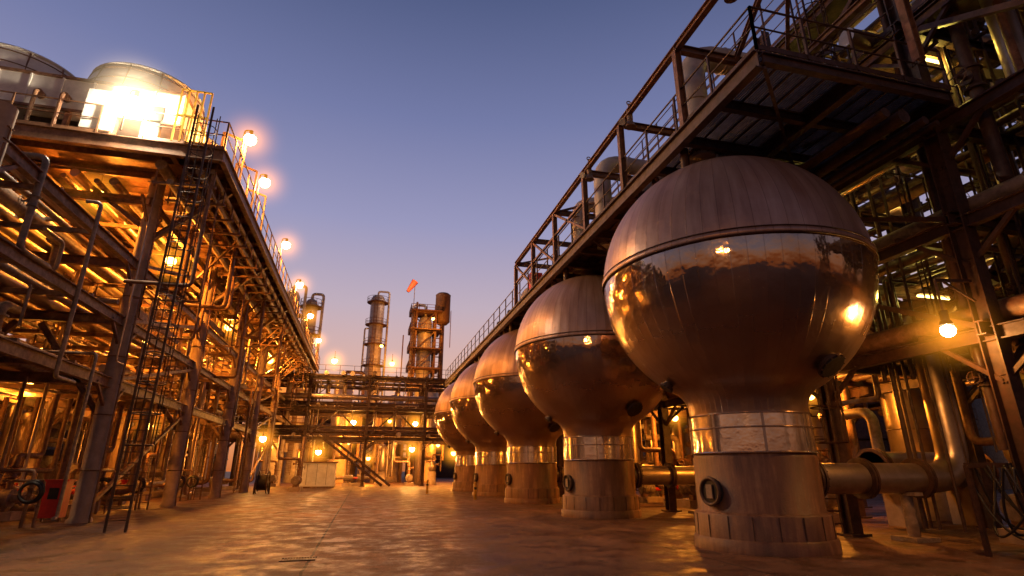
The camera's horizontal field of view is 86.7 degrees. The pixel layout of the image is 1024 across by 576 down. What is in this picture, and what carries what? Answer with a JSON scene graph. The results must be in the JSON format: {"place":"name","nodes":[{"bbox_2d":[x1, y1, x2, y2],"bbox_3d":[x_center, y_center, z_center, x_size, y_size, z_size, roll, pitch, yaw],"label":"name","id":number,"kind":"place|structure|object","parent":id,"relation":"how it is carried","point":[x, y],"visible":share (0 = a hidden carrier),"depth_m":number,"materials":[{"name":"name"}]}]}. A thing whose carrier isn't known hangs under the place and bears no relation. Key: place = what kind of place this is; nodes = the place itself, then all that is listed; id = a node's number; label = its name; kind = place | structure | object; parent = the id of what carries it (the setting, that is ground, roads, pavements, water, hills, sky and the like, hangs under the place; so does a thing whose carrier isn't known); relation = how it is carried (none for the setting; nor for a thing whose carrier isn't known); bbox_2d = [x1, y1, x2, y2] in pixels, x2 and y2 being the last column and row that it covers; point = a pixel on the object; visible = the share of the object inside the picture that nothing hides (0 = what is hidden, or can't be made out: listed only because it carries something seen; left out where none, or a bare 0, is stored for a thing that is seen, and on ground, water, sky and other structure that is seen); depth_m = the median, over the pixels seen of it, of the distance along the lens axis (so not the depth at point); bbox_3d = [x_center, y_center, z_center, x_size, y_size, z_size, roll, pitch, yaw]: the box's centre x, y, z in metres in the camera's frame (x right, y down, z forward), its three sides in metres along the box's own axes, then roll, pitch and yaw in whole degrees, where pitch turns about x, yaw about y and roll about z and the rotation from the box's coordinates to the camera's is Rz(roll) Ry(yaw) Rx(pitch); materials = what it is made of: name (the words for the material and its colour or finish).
{"place":"outdoors","nodes":[
{"label":"outdoors","id":0,"kind":"place"},
{"bbox_2d":[43,438,103,494],"bbox_3d":[-26.318,10.093,32.029,2.590,4.500,4.750,5,-19,-14],"label":"heat exchanger","id":1,"kind":"object","parent":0,"point":[51,475],"visible":0.13,"depth_m":30.32,"materials":[{"name":"metal"}]},
{"bbox_2d":[62,437,229,477],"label":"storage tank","id":2,"kind":"object","parent":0,"point":[213,460],"depth_m":112.74,"materials":[{"name":"metal"}]},
{"bbox_2d":[255,423,284,477],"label":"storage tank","id":3,"kind":"object","parent":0,"point":[257,467],"depth_m":126.44,"materials":[{"name":"metal"}]},
{"bbox_2d":[399,292,450,477],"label":"process tower","id":4,"kind":"structure","parent":0,"point":[424,333],"depth_m":112.07,"materials":[{"name":"metal"}]},
{"bbox_2d":[406,279,417,304],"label":"windsock","id":5,"kind":"object","parent":4,"relation":"on","point":[413,284],"visible":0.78,"depth_m":115.97,"materials":[{"name":"fabric"}]},
{"bbox_2d":[435,431,454,477],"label":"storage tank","id":6,"kind":"object","parent":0,"point":[447,467],"visible":0.01,"depth_m":129.05,"materials":[{"name":"metal"}]},
{"bbox_2d":[0,0,1022,471],"label":"sky","id":7,"kind":"structure","parent":0,"point":[427,142],"materials":[{"name":"blue"}]},
{"bbox_2d":[0,472,1023,575],"bbox_3d":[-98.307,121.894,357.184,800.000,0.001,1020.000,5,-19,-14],"label":"ground","id":8,"kind":"structure","parent":0,"point":[441,528],"depth_m":12.52,"materials":[{"name":"concrete"}]},
{"bbox_2d":[0,409,32,485],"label":"pressure vessel","id":9,"kind":"object","parent":8,"relation":"on","point":[21,433],"visible":0.3,"depth_m":28.08,"materials":[{"name":"metal"}]},
{"bbox_2d":[0,376,44,527],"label":"utility station","id":10,"kind":"object","parent":8,"relation":"on","point":[39,484],"visible":1,"depth_m":16.23,"materials":[{"name":"paint"}]},
{"bbox_2d":[0,397,73,511],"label":"valve manifold","id":11,"kind":"object","parent":8,"relation":"on","point":[32,506],"visible":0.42,"depth_m":21.46,"materials":[{"name":"paint"}]},
{"bbox_2d":[0,391,83,520],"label":"process pump","id":12,"kind":"object","parent":8,"relation":"on","point":[8,497],"visible":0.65,"depth_m":19.09,"materials":[{"name":"grey paint"}]},
{"bbox_2d":[37,479,76,521],"bbox_3d":[-15.235,7.087,18.096,0.700,1.310,0.550,5,-19,-14],"label":"fire hose cabinet","id":13,"kind":"object","parent":8,"relation":"on","point":[49,501],"visible":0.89,"depth_m":17.93,"materials":[{"name":"red metal"}]},
{"bbox_2d":[26,402,150,513],"bbox_3d":[-17.431,7.105,22.994,3.506,4.400,2.245,5,-19,-14],"label":"process pump","id":14,"kind":"object","parent":8,"relation":"on","point":[110,449],"visible":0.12,"depth_m":22.90,"materials":[{"name":"grey paint"}]},
{"bbox_2d":[45,409,143,506],"bbox_3d":[-19.337,7.952,25.510,3.766,4.400,2.411,5,-19,-14],"label":"process pump","id":15,"kind":"object","parent":8,"relation":"on","point":[70,501],"visible":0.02,"depth_m":24.74,"materials":[{"name":"grey paint"}]},
{"bbox_2d":[78,398,112,513],"bbox_3d":[-16.373,6.636,21.599,1.405,4.400,0.413,1,-19,-2],"label":"utility station","id":16,"kind":"object","parent":8,"relation":"on","point":[103,478],"visible":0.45,"depth_m":21.30,"materials":[{"name":"paint"}]},
{"bbox_2d":[69,415,152,505],"bbox_3d":[-20.137,8.399,26.837,4.000,4.400,2.412,5,-19,-14],"label":"valve manifold","id":17,"kind":"object","parent":8,"relation":"on","point":[74,472],"visible":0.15,"depth_m":26.14,"materials":[{"name":"paint"}]},
{"bbox_2d":[100,501,125,504],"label":"process pump","id":18,"kind":"object","parent":8,"relation":"on","point":[113,503],"visible":0.01,"depth_m":26.66,"materials":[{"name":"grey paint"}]},
{"bbox_2d":[103,423,134,468],"bbox_3d":[-26.951,10.954,36.763,1.835,5.888,1.414,5,-19,-14],"label":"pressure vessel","id":19,"kind":"object","parent":8,"relation":"on","point":[129,449],"depth_m":36.85,"materials":[{"name":"metal"}]},
{"bbox_2d":[114,405,145,508],"bbox_3d":[-16.738,7.463,24.055,1.405,4.400,0.413,1,-19,-2],"label":"utility station","id":20,"kind":"object","parent":8,"relation":"on","point":[143,483],"visible":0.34,"depth_m":23.84,"materials":[{"name":"paint"}]},
{"bbox_2d":[106,422,165,500],"bbox_3d":[-21.222,10.089,31.862,3.560,4.400,2.279,5,-19,-14],"label":"process pump","id":21,"kind":"object","parent":8,"relation":"on","point":[144,497],"visible":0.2,"depth_m":30.89,"materials":[{"name":"grey paint"}]},
{"bbox_2d":[119,432,159,479],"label":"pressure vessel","id":22,"kind":"object","parent":8,"relation":"on","point":[153,461],"visible":0.08,"depth_m":44.35,"materials":[{"name":"metal"}]},
{"bbox_2d":[120,447,168,478],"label":"heat exchanger","id":23,"kind":"object","parent":8,"relation":"on","point":[158,472],"visible":0.03,"depth_m":40.03,"materials":[{"name":"metal"}]},
{"bbox_2d":[0,88,319,523],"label":"steel pipe rack","id":24,"kind":"object","parent":8,"relation":"on","point":[81,256],"visible":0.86,"depth_m":21.67,"materials":[{"name":"metal"}]},
{"bbox_2d":[0,42,217,144],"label":"air cooler","id":25,"kind":"object","parent":24,"relation":"on","point":[110,85],"visible":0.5,"depth_m":19.96,"materials":[{"name":"paint"}]},
{"bbox_2d":[119,90,141,130],"bbox_3d":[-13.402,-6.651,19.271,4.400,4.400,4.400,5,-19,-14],"label":"floodlight","id":26,"kind":"object","parent":24,"relation":"attached to","point":[134,100],"visible":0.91,"depth_m":19.15,"materials":[{"name":"paint"}]},
{"bbox_2d":[165,242,176,265],"bbox_3d":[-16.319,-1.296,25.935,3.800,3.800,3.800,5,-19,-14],"label":"platform lamp","id":27,"kind":"object","parent":24,"relation":"on","point":[170,259],"visible":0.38,"depth_m":25.84,"materials":[{"name":"paint"}]},
{"bbox_2d":[236,130,256,174],"bbox_3d":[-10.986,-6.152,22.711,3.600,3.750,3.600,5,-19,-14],"label":"platform lamp","id":28,"kind":"object","parent":24,"relation":"on","point":[249,139],"visible":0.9,"depth_m":22.56,"materials":[{"name":"paint"}]},
{"bbox_2d":[253,174,269,213],"bbox_3d":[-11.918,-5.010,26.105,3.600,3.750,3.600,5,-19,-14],"label":"platform lamp","id":29,"kind":"object","parent":24,"relation":"on","point":[264,182],"visible":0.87,"depth_m":25.96,"materials":[{"name":"paint"}]},
{"bbox_2d":[259,425,265,441],"bbox_3d":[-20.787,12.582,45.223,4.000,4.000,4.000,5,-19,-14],"label":"platform lamp","id":30,"kind":"object","parent":24,"relation":"attached to","point":[262,438],"visible":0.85,"depth_m":45.08,"materials":[{"name":"glass"}]},
{"bbox_2d":[278,238,289,270],"bbox_3d":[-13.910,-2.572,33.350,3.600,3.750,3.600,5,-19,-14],"label":"platform lamp","id":31,"kind":"object","parent":24,"relation":"on","point":[285,244],"visible":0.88,"depth_m":33.21,"materials":[{"name":"paint"}]},
{"bbox_2d":[293,279,302,306],"bbox_3d":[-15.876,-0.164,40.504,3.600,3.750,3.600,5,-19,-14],"label":"platform lamp","id":32,"kind":"object","parent":24,"relation":"on","point":[299,284],"visible":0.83,"depth_m":40.36,"materials":[{"name":"paint"}]},
{"bbox_2d":[305,311,312,333],"bbox_3d":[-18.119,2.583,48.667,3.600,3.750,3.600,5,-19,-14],"label":"platform lamp","id":33,"kind":"object","parent":24,"relation":"on","point":[310,316],"visible":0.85,"depth_m":48.53,"materials":[{"name":"paint"}]},
{"bbox_2d":[315,336,320,345],"bbox_3d":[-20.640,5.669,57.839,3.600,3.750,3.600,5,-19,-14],"label":"platform lamp","id":34,"kind":"object","parent":24,"relation":"on","point":[318,340],"visible":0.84,"depth_m":57.76,"materials":[{"name":"paint"}]},
{"bbox_2d":[103,105,220,532],"bbox_3d":[-10.901,0.227,17.290,0.800,13.800,0.780,5,-19,-14],"label":"caged ladder","id":35,"kind":"object","parent":8,"relation":"on","point":[156,382],"visible":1,"depth_m":16.97,"materials":[{"name":"metal"}]},
{"bbox_2d":[145,430,194,490],"bbox_3d":[-24.363,12.346,38.568,3.503,4.400,2.243,5,-19,-14],"label":"process pump","id":36,"kind":"object","parent":8,"relation":"on","point":[165,456],"visible":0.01,"depth_m":38.64,"materials":[{"name":"grey paint"}]},
{"bbox_2d":[161,423,185,500],"bbox_3d":[-18.768,9.568,30.312,1.405,4.400,0.413,1,-19,-2],"label":"utility station","id":37,"kind":"object","parent":8,"relation":"on","point":[183,480],"visible":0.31,"depth_m":30.04,"materials":[{"name":"paint"}]},
{"bbox_2d":[143,427,218,496],"bbox_3d":[-22.036,11.681,36.589,3.728,4.400,2.387,5,-19,-14],"label":"process pump","id":38,"kind":"object","parent":8,"relation":"on","point":[208,473],"visible":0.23,"depth_m":35.89,"materials":[{"name":"grey paint"}]},
{"bbox_2d":[183,470,198,499],"bbox_3d":[-18.856,10.055,31.759,1.405,4.400,0.413,1,-19,-2],"label":"utility station","id":39,"kind":"object","parent":8,"relation":"on","point":[191,476],"visible":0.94,"depth_m":31.34,"materials":[{"name":"paint"}]},
{"bbox_2d":[199,416,221,477],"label":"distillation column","id":40,"kind":"structure","parent":8,"relation":"on","point":[209,454],"depth_m":81.93,"materials":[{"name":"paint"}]},
{"bbox_2d":[194,435,243,491],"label":"process pump","id":41,"kind":"object","parent":8,"relation":"on","point":[205,489],"visible":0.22,"depth_m":43.91,"materials":[{"name":"grey paint"}]},
{"bbox_2d":[222,438,259,489],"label":"process pump","id":42,"kind":"object","parent":8,"relation":"on","point":[253,474],"visible":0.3,"depth_m":48.81,"materials":[{"name":"grey paint"}]},
{"bbox_2d":[253,470,270,493],"bbox_3d":[-17.894,13.939,38.910,1.100,1.600,1.600,5,-19,-14],"label":"hose reel","id":43,"kind":"object","parent":8,"relation":"on","point":[262,482],"visible":0.99,"depth_m":38.52,"materials":[{"name":"metal"}]},
{"bbox_2d":[258,444,280,486],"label":"process pump","id":44,"kind":"object","parent":8,"relation":"on","point":[274,477],"visible":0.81,"depth_m":57.41,"materials":[{"name":"grey paint"}]},
{"bbox_2d":[258,285,307,474],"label":"distillation column","id":45,"kind":"structure","parent":8,"relation":"on","point":[274,452],"depth_m":76.51,"materials":[{"name":"metal"}]},
{"bbox_2d":[277,435,305,491],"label":"process pump","id":46,"kind":"object","parent":8,"relation":"on","point":[296,481],"visible":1,"depth_m":45.21,"materials":[{"name":"grey paint"}]},
{"bbox_2d":[279,556,316,561],"bbox_3d":[-4.041,5.125,10.249,0.640,0.016,0.400,5,-19,-14],"label":"drain grate","id":47,"kind":"object","parent":8,"relation":"on","point":[292,558],"visible":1,"depth_m":10.16,"materials":[{"name":"metal"}]},
{"bbox_2d":[293,443,309,473],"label":"pressure vessel","id":48,"kind":"object","parent":8,"relation":"on","point":[298,452],"visible":0.17,"depth_m":61.45,"materials":[{"name":"metal"}]},
{"bbox_2d":[281,293,324,482],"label":"distillation column","id":49,"kind":"structure","parent":8,"relation":"on","point":[289,467],"depth_m":81.20,"materials":[{"name":"metal"}]},
{"bbox_2d":[295,462,338,487],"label":"control cabinet","id":50,"kind":"object","parent":8,"relation":"on","point":[318,474],"visible":0.85,"depth_m":52.08,"materials":[{"name":"metal"}]},
{"bbox_2d":[34,341,645,488],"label":"distant process units","id":51,"kind":"object","parent":8,"relation":"on","point":[47,458],"visible":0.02,"depth_m":75.80,"materials":[{"name":"metal"}]},
{"bbox_2d":[331,444,351,478],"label":"process pump","id":52,"kind":"object","parent":8,"relation":"on","point":[348,464],"visible":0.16,"depth_m":59.41,"materials":[{"name":"grey paint"}]},
{"bbox_2d":[327,371,365,482],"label":"pressure vessel","id":53,"kind":"object","parent":8,"relation":"on","point":[339,457],"visible":0.46,"depth_m":73.24,"materials":[{"name":"metal"}]},
{"bbox_2d":[341,444,379,485],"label":"process pump","id":54,"kind":"object","parent":8,"relation":"on","point":[346,478],"visible":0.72,"depth_m":58.33,"materials":[{"name":"grey paint"}]},
{"bbox_2d":[78,364,645,486],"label":"steel pipe rack","id":55,"kind":"object","parent":8,"relation":"on","point":[422,411],"visible":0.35,"depth_m":59.44,"materials":[{"name":"metal"}]},
{"bbox_2d":[355,291,390,476],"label":"distillation column","id":56,"kind":"structure","parent":8,"relation":"on","point":[378,303],"depth_m":109.80,"materials":[{"name":"metal"}]},
{"bbox_2d":[374,442,389,484],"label":"pressure vessel","id":57,"kind":"object","parent":8,"relation":"on","point":[382,461],"visible":0.69,"depth_m":63.15,"materials":[{"name":"metal"}]},
{"bbox_2d":[385,391,412,481],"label":"pressure vessel","id":58,"kind":"object","parent":8,"relation":"on","point":[393,478],"visible":0.21,"depth_m":79.84,"materials":[{"name":"metal"}]},
{"bbox_2d":[393,444,413,485],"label":"process pump","id":59,"kind":"object","parent":8,"relation":"on","point":[408,477],"visible":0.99,"depth_m":60.71,"materials":[{"name":"grey paint"}]},
{"bbox_2d":[426,480,428,493],"bbox_3d":[-6.135,14.393,39.263,0.166,0.964,0.162,5,-19,-14],"label":"pipe bollard","id":60,"kind":"object","parent":8,"relation":"on","point":[427,483],"visible":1,"depth_m":39.22,"materials":[{"name":"metal"}]},
{"bbox_2d":[426,454,441,484],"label":"pressure vessel","id":61,"kind":"object","parent":8,"relation":"on","point":[432,464],"visible":0.98,"depth_m":64.60,"materials":[{"name":"metal"}]},
{"bbox_2d":[424,384,445,481],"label":"pressure vessel","id":62,"kind":"object","parent":8,"relation":"on","point":[429,452],"visible":0.2,"depth_m":77.61,"materials":[{"name":"metal"}]},
{"bbox_2d":[434,375,475,491],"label":"spherical tank","id":63,"kind":"object","parent":8,"relation":"on","point":[450,434],"visible":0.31,"depth_m":44.35,"materials":[{"name":"metal"}]},
{"bbox_2d":[474,482,476,499],"bbox_3d":[-2.125,11.760,31.439,0.166,0.964,0.162,5,-19,-14],"label":"pipe bollard","id":64,"kind":"object","parent":8,"relation":"on","point":[475,490],"visible":1,"depth_m":31.38,"materials":[{"name":"metal"}]},
{"bbox_2d":[449,354,507,495],"bbox_3d":[-0.328,9.566,38.927,6.414,9.900,8.866,-19,-26,44],"label":"spherical tank","id":65,"kind":"object","parent":8,"relation":"on","point":[474,427],"visible":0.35,"depth_m":36.11,"materials":[{"name":"metal"}]},
{"bbox_2d":[473,322,639,503],"bbox_3d":[2.215,6.445,29.653,8.843,9.900,6.458,-5,-19,13],"label":"spherical tank","id":66,"kind":"object","parent":8,"relation":"on","point":[512,414],"visible":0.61,"depth_m":27.90,"materials":[{"name":"metal"}]},
{"bbox_2d":[514,267,697,518],"bbox_3d":[4.471,3.682,21.445,8.843,9.900,6.458,-5,-19,13],"label":"spherical tank","id":67,"kind":"object","parent":8,"relation":"on","point":[593,391],"visible":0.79,"depth_m":19.65,"materials":[{"name":"metal"}]},
{"bbox_2d":[638,418,683,502],"bbox_3d":[8.048,9.578,30.342,2.888,4.400,1.849,5,-19,-14],"label":"process pump","id":68,"kind":"object","parent":8,"relation":"on","point":[644,490],"visible":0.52,"depth_m":29.17,"materials":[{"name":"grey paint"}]},
{"bbox_2d":[640,424,691,497],"bbox_3d":[8.201,9.999,31.749,2.649,4.500,4.475,5,-19,-14],"label":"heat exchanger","id":69,"kind":"object","parent":8,"relation":"on","point":[674,439],"visible":0.3,"depth_m":30.34,"materials":[{"name":"metal"}]},
{"bbox_2d":[636,417,696,507],"bbox_3d":[7.213,8.248,26.391,2.354,4.400,3.676,5,-19,-14],"label":"process pump","id":70,"kind":"object","parent":8,"relation":"on","point":[689,491],"visible":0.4,"depth_m":26.24,"materials":[{"name":"grey paint"}]},
{"bbox_2d":[672,425,690,498],"bbox_3d":[10.644,10.169,33.288,1.479,5.159,1.828,-13,-23,34],"label":"pressure vessel","id":71,"kind":"object","parent":8,"relation":"on","point":[686,444],"visible":0.27,"depth_m":33.01,"materials":[{"name":"metal"}]},
{"bbox_2d":[497,0,1023,536],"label":"steel pipe rack","id":72,"kind":"object","parent":8,"relation":"on","point":[979,232],"visible":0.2,"depth_m":13.52,"materials":[{"name":"metal"}]},
{"bbox_2d":[925,54,938,63],"bbox_3d":[11.187,-6.124,14.512,1.200,0.145,0.160,5,-19,-14],"label":"fluorescent light","id":73,"kind":"object","parent":72,"relation":"attached to","point":[931,58],"visible":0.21,"depth_m":14.48,"materials":[{"name":"paint"}]},
{"bbox_2d":[915,292,950,299],"bbox_3d":[12.846,0.253,16.529,1.200,0.145,0.160,5,-19,-14],"label":"fluorescent light","id":74,"kind":"object","parent":72,"relation":"attached to","point":[919,294],"visible":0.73,"depth_m":16.43,"materials":[{"name":"paint"}]},
{"bbox_2d":[933,279,976,336],"bbox_3d":[9.037,0.880,11.237,2.600,2.600,2.600,5,-19,-14],"label":"platform lamp","id":75,"kind":"object","parent":72,"relation":"attached to","point":[947,328],"visible":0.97,"depth_m":11.39,"materials":[{"name":"paint"}]},
{"bbox_2d":[602,148,968,556],"bbox_3d":[6.727,0.920,13.236,8.843,9.900,6.458,-5,-19,13],"label":"spherical tank","id":76,"kind":"object","parent":8,"relation":"on","point":[740,293],"visible":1,"depth_m":11.47,"materials":[{"name":"metal"}]},
{"bbox_2d":[444,0,957,386],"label":"service platform","id":77,"kind":"structure","parent":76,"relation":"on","point":[833,126],"depth_m":13.56,"materials":[{"name":"metal"}]},
{"bbox_2d":[809,404,829,461],"bbox_3d":[13.548,5.883,24.654,1.871,7.776,2.103,-13,-22,33],"label":"pressure vessel","id":78,"kind":"object","parent":8,"relation":"on","point":[818,432],"visible":0.09,"depth_m":23.67,"materials":[{"name":"metal"}]},
{"bbox_2d":[816,386,863,522],"bbox_3d":[10.019,5.656,18.687,3.421,4.400,2.190,5,-19,-14],"label":"process pump","id":79,"kind":"object","parent":8,"relation":"on","point":[831,504],"visible":0.1,"depth_m":18.44,"materials":[{"name":"grey paint"}]},
{"bbox_2d":[818,408,999,528],"bbox_3d":[12.885,5.292,17.761,4.475,4.500,2.649,5,-19,-14],"label":"pipe","id":80,"kind":"object","parent":8,"relation":"on","point":[876,453],"visible":0.41,"depth_m":16.65,"materials":[{"name":"metal"}]},
{"bbox_2d":[869,286,951,520],"bbox_3d":[14.802,3.945,20.228,2.019,8.625,2.289,-13,-23,34],"label":"pressure vessel","id":81,"kind":"object","parent":8,"relation":"on","point":[892,423],"visible":0.16,"depth_m":19.26,"materials":[{"name":"metal"}]},
{"bbox_2d":[854,362,1011,489],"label":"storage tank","id":82,"kind":"object","parent":8,"relation":"on","point":[862,430],"visible":0.04,"depth_m":49.15,"materials":[{"name":"metal"}]},
{"bbox_2d":[950,367,1023,544],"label":"pipe","id":83,"kind":"object","parent":8,"relation":"on","point":[1014,517],"visible":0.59,"depth_m":14.81,"materials":[{"name":"metal"}]},
{"bbox_2d":[963,463,1023,556],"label":"hose bundle","id":84,"kind":"object","parent":8,"relation":"on","point":[1010,470],"visible":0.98,"depth_m":10.89,"materials":[{"name":"rubber"}]},
{"bbox_2d":[1003,373,1023,462],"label":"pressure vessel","id":85,"kind":"object","parent":8,"relation":"on","point":[1006,455],"visible":0.06,"depth_m":15.99,"materials":[{"name":"metal"}]}
]}

